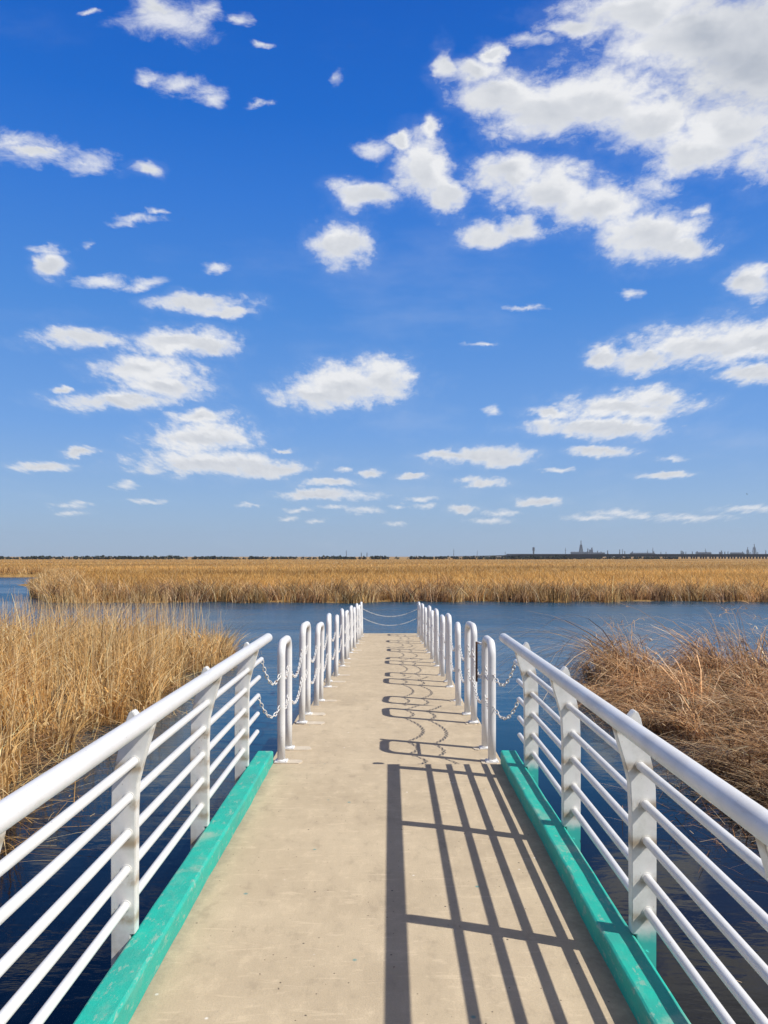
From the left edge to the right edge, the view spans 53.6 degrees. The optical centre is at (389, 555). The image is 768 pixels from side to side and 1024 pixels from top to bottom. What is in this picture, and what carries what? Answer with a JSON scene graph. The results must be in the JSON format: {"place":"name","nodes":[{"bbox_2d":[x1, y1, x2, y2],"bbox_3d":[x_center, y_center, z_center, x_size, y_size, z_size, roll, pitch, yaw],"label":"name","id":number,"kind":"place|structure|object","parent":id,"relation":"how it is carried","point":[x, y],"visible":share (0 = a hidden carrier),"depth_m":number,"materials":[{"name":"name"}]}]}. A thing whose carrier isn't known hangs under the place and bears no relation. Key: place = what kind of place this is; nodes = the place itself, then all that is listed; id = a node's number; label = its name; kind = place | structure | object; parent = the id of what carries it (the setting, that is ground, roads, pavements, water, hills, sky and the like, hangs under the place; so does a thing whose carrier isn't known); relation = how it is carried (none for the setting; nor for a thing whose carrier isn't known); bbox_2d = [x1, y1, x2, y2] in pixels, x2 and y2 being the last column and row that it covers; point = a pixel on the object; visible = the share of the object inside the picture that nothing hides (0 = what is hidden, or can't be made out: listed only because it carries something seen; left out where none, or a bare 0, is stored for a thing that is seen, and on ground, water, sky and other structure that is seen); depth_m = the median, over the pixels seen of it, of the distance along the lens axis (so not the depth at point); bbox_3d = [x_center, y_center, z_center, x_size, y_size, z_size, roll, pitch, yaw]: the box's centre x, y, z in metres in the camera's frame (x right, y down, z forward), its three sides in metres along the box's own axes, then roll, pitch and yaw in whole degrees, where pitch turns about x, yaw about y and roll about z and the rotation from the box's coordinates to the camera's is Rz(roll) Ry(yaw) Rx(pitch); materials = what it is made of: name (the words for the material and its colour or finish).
{"place":"outdoors","nodes":[
{"label":"outdoors","id":0,"kind":"place"},
{"bbox_2d":[0,582,287,861],"bbox_3d":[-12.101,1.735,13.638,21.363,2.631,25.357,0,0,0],"label":"reed bed","id":1,"kind":"object","parent":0,"point":[113,652],"visible":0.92,"depth_m":15.10,"materials":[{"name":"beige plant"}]},
{"bbox_2d":[0,577,767,1023],"bbox_3d":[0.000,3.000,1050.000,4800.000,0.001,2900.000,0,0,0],"label":"water","id":2,"kind":"structure","parent":0,"point":[276,621],"depth_m":9.85,"materials":[{"name":"blue liquid"}]},
{"bbox_2d":[461,589,767,982],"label":"reed bed","id":3,"kind":"object","parent":2,"relation":"on","point":[653,680],"visible":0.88,"depth_m":14.39,"materials":[{"name":"brown plant"}]},
{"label":"walkway supports","id":4,"kind":"structure","parent":2,"relation":"in","visible":0},
{"bbox_2d":[273,706,500,763],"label":"walkway","id":5,"kind":"structure","parent":4,"relation":"on","point":[394,735],"depth_m":7.54,"materials":[{"name":"concrete"}]},
{"bbox_2d":[274,635,294,762],"bbox_3d":[-0.944,1.256,6.830,0.112,1.061,0.560,0,0,0],"label":"bollard","id":6,"kind":"object","parent":5,"relation":"on","point":[284,715],"visible":0.99,"depth_m":6.58,"materials":[{"name":"white metal"}]},
{"bbox_2d":[296,621,312,722],"bbox_3d":[-0.934,1.256,8.363,0.112,1.061,0.560,0,-1,1],"label":"bollard","id":7,"kind":"object","parent":5,"relation":"on","point":[305,664],"visible":0.98,"depth_m":8.13,"materials":[{"name":"white metal"}]},
{"bbox_2d":[258,621,361,718],"bbox_3d":[-0.912,1.659,15.023,0.150,1.060,17.699,0,0,1],"label":"chain","id":8,"kind":"object","parent":7,"relation":"hanging from","point":[286,704],"visible":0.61,"depth_m":7.93,"materials":[{"name":"paint"}]},
{"bbox_2d":[261,610,362,685],"bbox_3d":[-0.911,1.357,15.023,0.124,1.046,17.699,0,0,1],"label":"chain","id":9,"kind":"object","parent":7,"relation":"hanging from","point":[293,675],"visible":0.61,"depth_m":7.98,"materials":[{"name":"paint"}]},
{"bbox_2d":[462,621,479,722],"bbox_3d":[0.887,1.256,8.366,0.112,1.061,0.560,0,-1,-3],"label":"bollard","id":10,"kind":"object","parent":5,"relation":"on","point":[470,639],"visible":0.95,"depth_m":8.54,"materials":[{"name":"white metal"}]},
{"bbox_2d":[475,635,498,762],"bbox_3d":[0.870,1.256,6.830,0.142,1.061,0.560,0,0,0],"label":"bollard","id":11,"kind":"object","parent":5,"relation":"on","point":[487,643],"visible":0.98,"depth_m":6.59,"materials":[{"name":"white metal"}]},
{"bbox_2d":[418,611,515,686],"bbox_3d":[0.951,1.378,15.023,0.165,1.051,17.699,0,0,0],"label":"chain","id":12,"kind":"object","parent":11,"relation":"hanging from","point":[500,684],"visible":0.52,"depth_m":8.02,"materials":[{"name":"paint"}]},
{"bbox_2d":[420,625,518,719],"bbox_3d":[0.964,1.661,15.022,0.190,1.006,17.701,0,0,0],"label":"chain","id":13,"kind":"object","parent":11,"relation":"hanging from","point":[480,701],"visible":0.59,"depth_m":7.90,"materials":[{"name":"paint"}]},
{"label":"walkway supports","id":14,"kind":"structure","parent":2,"relation":"in","visible":0},
{"bbox_2d":[311,677,463,705],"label":"walkway","id":15,"kind":"structure","parent":14,"relation":"on","point":[392,691],"depth_m":10.75,"materials":[{"name":"concrete"}]},
{"bbox_2d":[313,622,324,705],"bbox_3d":[-0.921,1.396,9.889,0.112,1.061,0.560,1,0,2],"label":"bollard","id":16,"kind":"object","parent":15,"relation":"on","point":[319,659],"visible":0.88,"depth_m":9.65,"materials":[{"name":"white metal"}]},
{"bbox_2d":[324,613,332,686],"bbox_3d":[-0.920,1.396,11.407,0.112,1.061,0.560,0,1,-3],"label":"bollard","id":17,"kind":"object","parent":15,"relation":"on","point":[328,680],"visible":1,"depth_m":11.15,"materials":[{"name":"white metal"}]},
{"bbox_2d":[444,613,453,686],"bbox_3d":[0.881,1.395,11.411,0.112,1.061,0.560,0,0,1],"label":"bollard","id":18,"kind":"object","parent":15,"relation":"on","point":[448,631],"visible":0.98,"depth_m":11.16,"materials":[{"name":"white metal"}]},
{"bbox_2d":[453,622,461,705],"bbox_3d":[0.884,1.395,9.893,0.112,1.061,0.560,0,-1,4],"label":"bollard","id":19,"kind":"object","parent":15,"relation":"on","point":[457,699],"visible":0.87,"depth_m":9.64,"materials":[{"name":"white metal"}]},
{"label":"walkway supports","id":20,"kind":"structure","parent":2,"relation":"in","visible":0},
{"bbox_2d":[331,659,445,676],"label":"walkway","id":21,"kind":"structure","parent":20,"relation":"on","point":[390,668],"depth_m":13.98,"materials":[{"name":"concrete"}]},
{"bbox_2d":[333,615,339,676],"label":"bollard","id":22,"kind":"object","parent":21,"relation":"on","point":[336,645],"visible":0.84,"depth_m":12.69,"materials":[{"name":"white metal"}]},
{"bbox_2d":[339,608,344,665],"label":"bollard","id":23,"kind":"object","parent":21,"relation":"on","point":[342,662],"visible":0.98,"depth_m":14.21,"materials":[{"name":"white metal"}]},
{"bbox_2d":[433,608,438,665],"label":"bollard","id":24,"kind":"object","parent":21,"relation":"on","point":[436,636],"visible":0.89,"depth_m":14.22,"materials":[{"name":"white metal"}]},
{"bbox_2d":[438,615,444,676],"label":"bollard","id":25,"kind":"object","parent":21,"relation":"on","point":[441,657],"visible":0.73,"depth_m":12.69,"materials":[{"name":"white metal"}]},
{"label":"walkway supports","id":26,"kind":"structure","parent":2,"relation":"in","visible":0},
{"bbox_2d":[349,648,429,658],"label":"walkway","id":27,"kind":"structure","parent":26,"relation":"on","point":[391,653],"depth_m":17.23,"materials":[{"name":"concrete"}]},
{"bbox_2d":[344,610,350,658],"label":"bollard","id":28,"kind":"object","parent":27,"relation":"on","point":[346,635],"visible":0.81,"depth_m":15.75,"materials":[{"name":"white metal"}]},
{"bbox_2d":[349,605,353,652],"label":"bollard","id":29,"kind":"object","parent":27,"relation":"on","point":[351,649],"visible":0.97,"depth_m":17.27,"materials":[{"name":"white metal"}]},
{"bbox_2d":[426,605,430,652],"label":"bollard","id":30,"kind":"object","parent":27,"relation":"on","point":[428,629],"visible":0.81,"depth_m":17.28,"materials":[{"name":"white metal"}]},
{"bbox_2d":[430,610,433,658],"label":"bollard","id":31,"kind":"object","parent":27,"relation":"on","point":[431,634],"visible":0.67,"depth_m":15.76,"materials":[{"name":"white metal"}]},
{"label":"walkway supports","id":32,"kind":"structure","parent":2,"relation":"in","visible":0},
{"bbox_2d":[356,639,423,647],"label":"walkway","id":33,"kind":"structure","parent":32,"relation":"on","point":[391,643],"depth_m":20.41,"materials":[{"name":"concrete"}]},
{"bbox_2d":[353,607,356,647],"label":"bollard","id":34,"kind":"object","parent":33,"relation":"on","point":[354,627],"visible":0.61,"depth_m":18.79,"materials":[{"name":"white metal"}]},
{"bbox_2d":[356,603,358,643],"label":"bollard","id":35,"kind":"object","parent":33,"relation":"on","point":[357,637],"visible":0.79,"depth_m":20.32,"materials":[{"name":"white metal"}]},
{"bbox_2d":[420,603,423,643],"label":"bollard","id":36,"kind":"object","parent":33,"relation":"on","point":[422,619],"visible":0.87,"depth_m":20.33,"materials":[{"name":"white metal"}]},
{"bbox_2d":[424,607,426,647],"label":"bollard","id":37,"kind":"object","parent":33,"relation":"on","point":[425,626],"visible":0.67,"depth_m":18.80,"materials":[{"name":"white metal"}]},
{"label":"walkway supports","id":38,"kind":"structure","parent":2,"relation":"in","visible":0},
{"bbox_2d":[361,633,418,638],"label":"walkway","id":39,"kind":"structure","parent":38,"relation":"on","point":[391,635],"depth_m":23.51,"materials":[{"name":"concrete"}]},
{"bbox_2d":[358,605,361,638],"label":"bollard","id":40,"kind":"object","parent":39,"relation":"on","point":[359,621],"visible":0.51,"depth_m":21.85,"materials":[{"name":"white metal"}]},
{"bbox_2d":[360,602,363,636],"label":"bollard","id":41,"kind":"object","parent":39,"relation":"on","point":[361,604],"visible":0.69,"depth_m":23.39,"materials":[{"name":"white metal"}]},
{"bbox_2d":[362,608,416,616],"bbox_3d":[0.007,1.778,23.868,1.767,0.273,0.031,0,0,0],"label":"chain","id":42,"kind":"object","parent":41,"relation":"hanging from","point":[385,616],"visible":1,"depth_m":23.87,"materials":[{"name":"paint"}]},
{"bbox_2d":[363,618,416,625],"bbox_3d":[0.006,2.059,23.868,1.766,0.274,0.032,0,0,0],"label":"chain","id":43,"kind":"object","parent":41,"relation":"hanging from","point":[385,625],"visible":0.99,"depth_m":23.86,"materials":[{"name":"paint"}]},
{"bbox_2d":[276,635,498,763],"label":"cement patches","id":44,"kind":"object","parent":39,"relation":"on","point":[298,748],"visible":0.41,"depth_m":8.14,"materials":[{"name":"beige concrete"}]},
{"bbox_2d":[417,602,419,636],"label":"bollard","id":45,"kind":"object","parent":39,"relation":"on","point":[418,604],"visible":0.77,"depth_m":23.43,"materials":[{"name":"white metal"}]},
{"bbox_2d":[419,605,420,638],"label":"bollard","id":46,"kind":"object","parent":39,"relation":"on","point":[419,622],"visible":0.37,"depth_m":21.86,"materials":[{"name":"white metal"}]},
{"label":"deck supports","id":47,"kind":"structure","parent":2,"relation":"in","visible":0},
{"bbox_2d":[128,764,637,1023],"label":"deck","id":48,"kind":"structure","parent":47,"relation":"on","point":[384,894],"depth_m":3.46,"materials":[{"name":"concrete"}]},
{"bbox_2d":[73,751,272,1023],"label":"kerb","id":49,"kind":"structure","parent":48,"relation":"on","point":[118,993],"depth_m":3.30,"materials":[{"name":"teal paint"}]},
{"bbox_2d":[0,633,272,1023],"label":"railing","id":50,"kind":"object","parent":49,"relation":"on","point":[129,740],"visible":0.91,"depth_m":3.10,"materials":[{"name":"white metal"}]},
{"bbox_2d":[500,750,690,1023],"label":"kerb","id":51,"kind":"structure","parent":48,"relation":"on","point":[646,992],"depth_m":3.31,"materials":[{"name":"teal paint"}]},
{"bbox_2d":[499,633,767,1023],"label":"railing","id":52,"kind":"object","parent":51,"relation":"on","point":[635,744],"visible":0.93,"depth_m":3.10,"materials":[{"name":"white metal"}]},
{"bbox_2d":[0,557,767,603],"bbox_3d":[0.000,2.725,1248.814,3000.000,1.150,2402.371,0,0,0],"label":"marsh ground","id":53,"kind":"structure","parent":0,"point":[18,574],"depth_m":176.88,"materials":[{"name":"plant"}]},
{"bbox_2d":[0,555,567,558],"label":"wood","id":54,"kind":"object","parent":53,"relation":"on","point":[280,557],"visible":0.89,"depth_m":473.95,"materials":[{"name":"plant"}]},
{"bbox_2d":[570,552,593,553],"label":"refinery shed","id":55,"kind":"structure","parent":53,"relation":"on","point":[578,552],"depth_m":1961.54,"materials":[{"name":"metal"}]},
{"bbox_2d":[496,556,677,558],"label":"wood","id":56,"kind":"object","parent":53,"relation":"on","point":[675,557],"visible":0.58,"depth_m":504.03,"materials":[{"name":"green plant"}]},
{"bbox_2d":[431,554,767,558],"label":"bridge","id":57,"kind":"structure","parent":53,"relation":"on","point":[586,556],"depth_m":593.00,"materials":[{"name":"concrete"}]},
{"bbox_2d":[0,0,767,556],"label":"sky","id":58,"kind":"structure","parent":0,"point":[435,277],"materials":[{"name":"blue"}]},
{"bbox_2d":[598,670,767,807],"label":"ground","id":59,"kind":"structure","parent":0,"point":[721,716],"depth_m":13.78,"materials":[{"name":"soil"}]}
]}

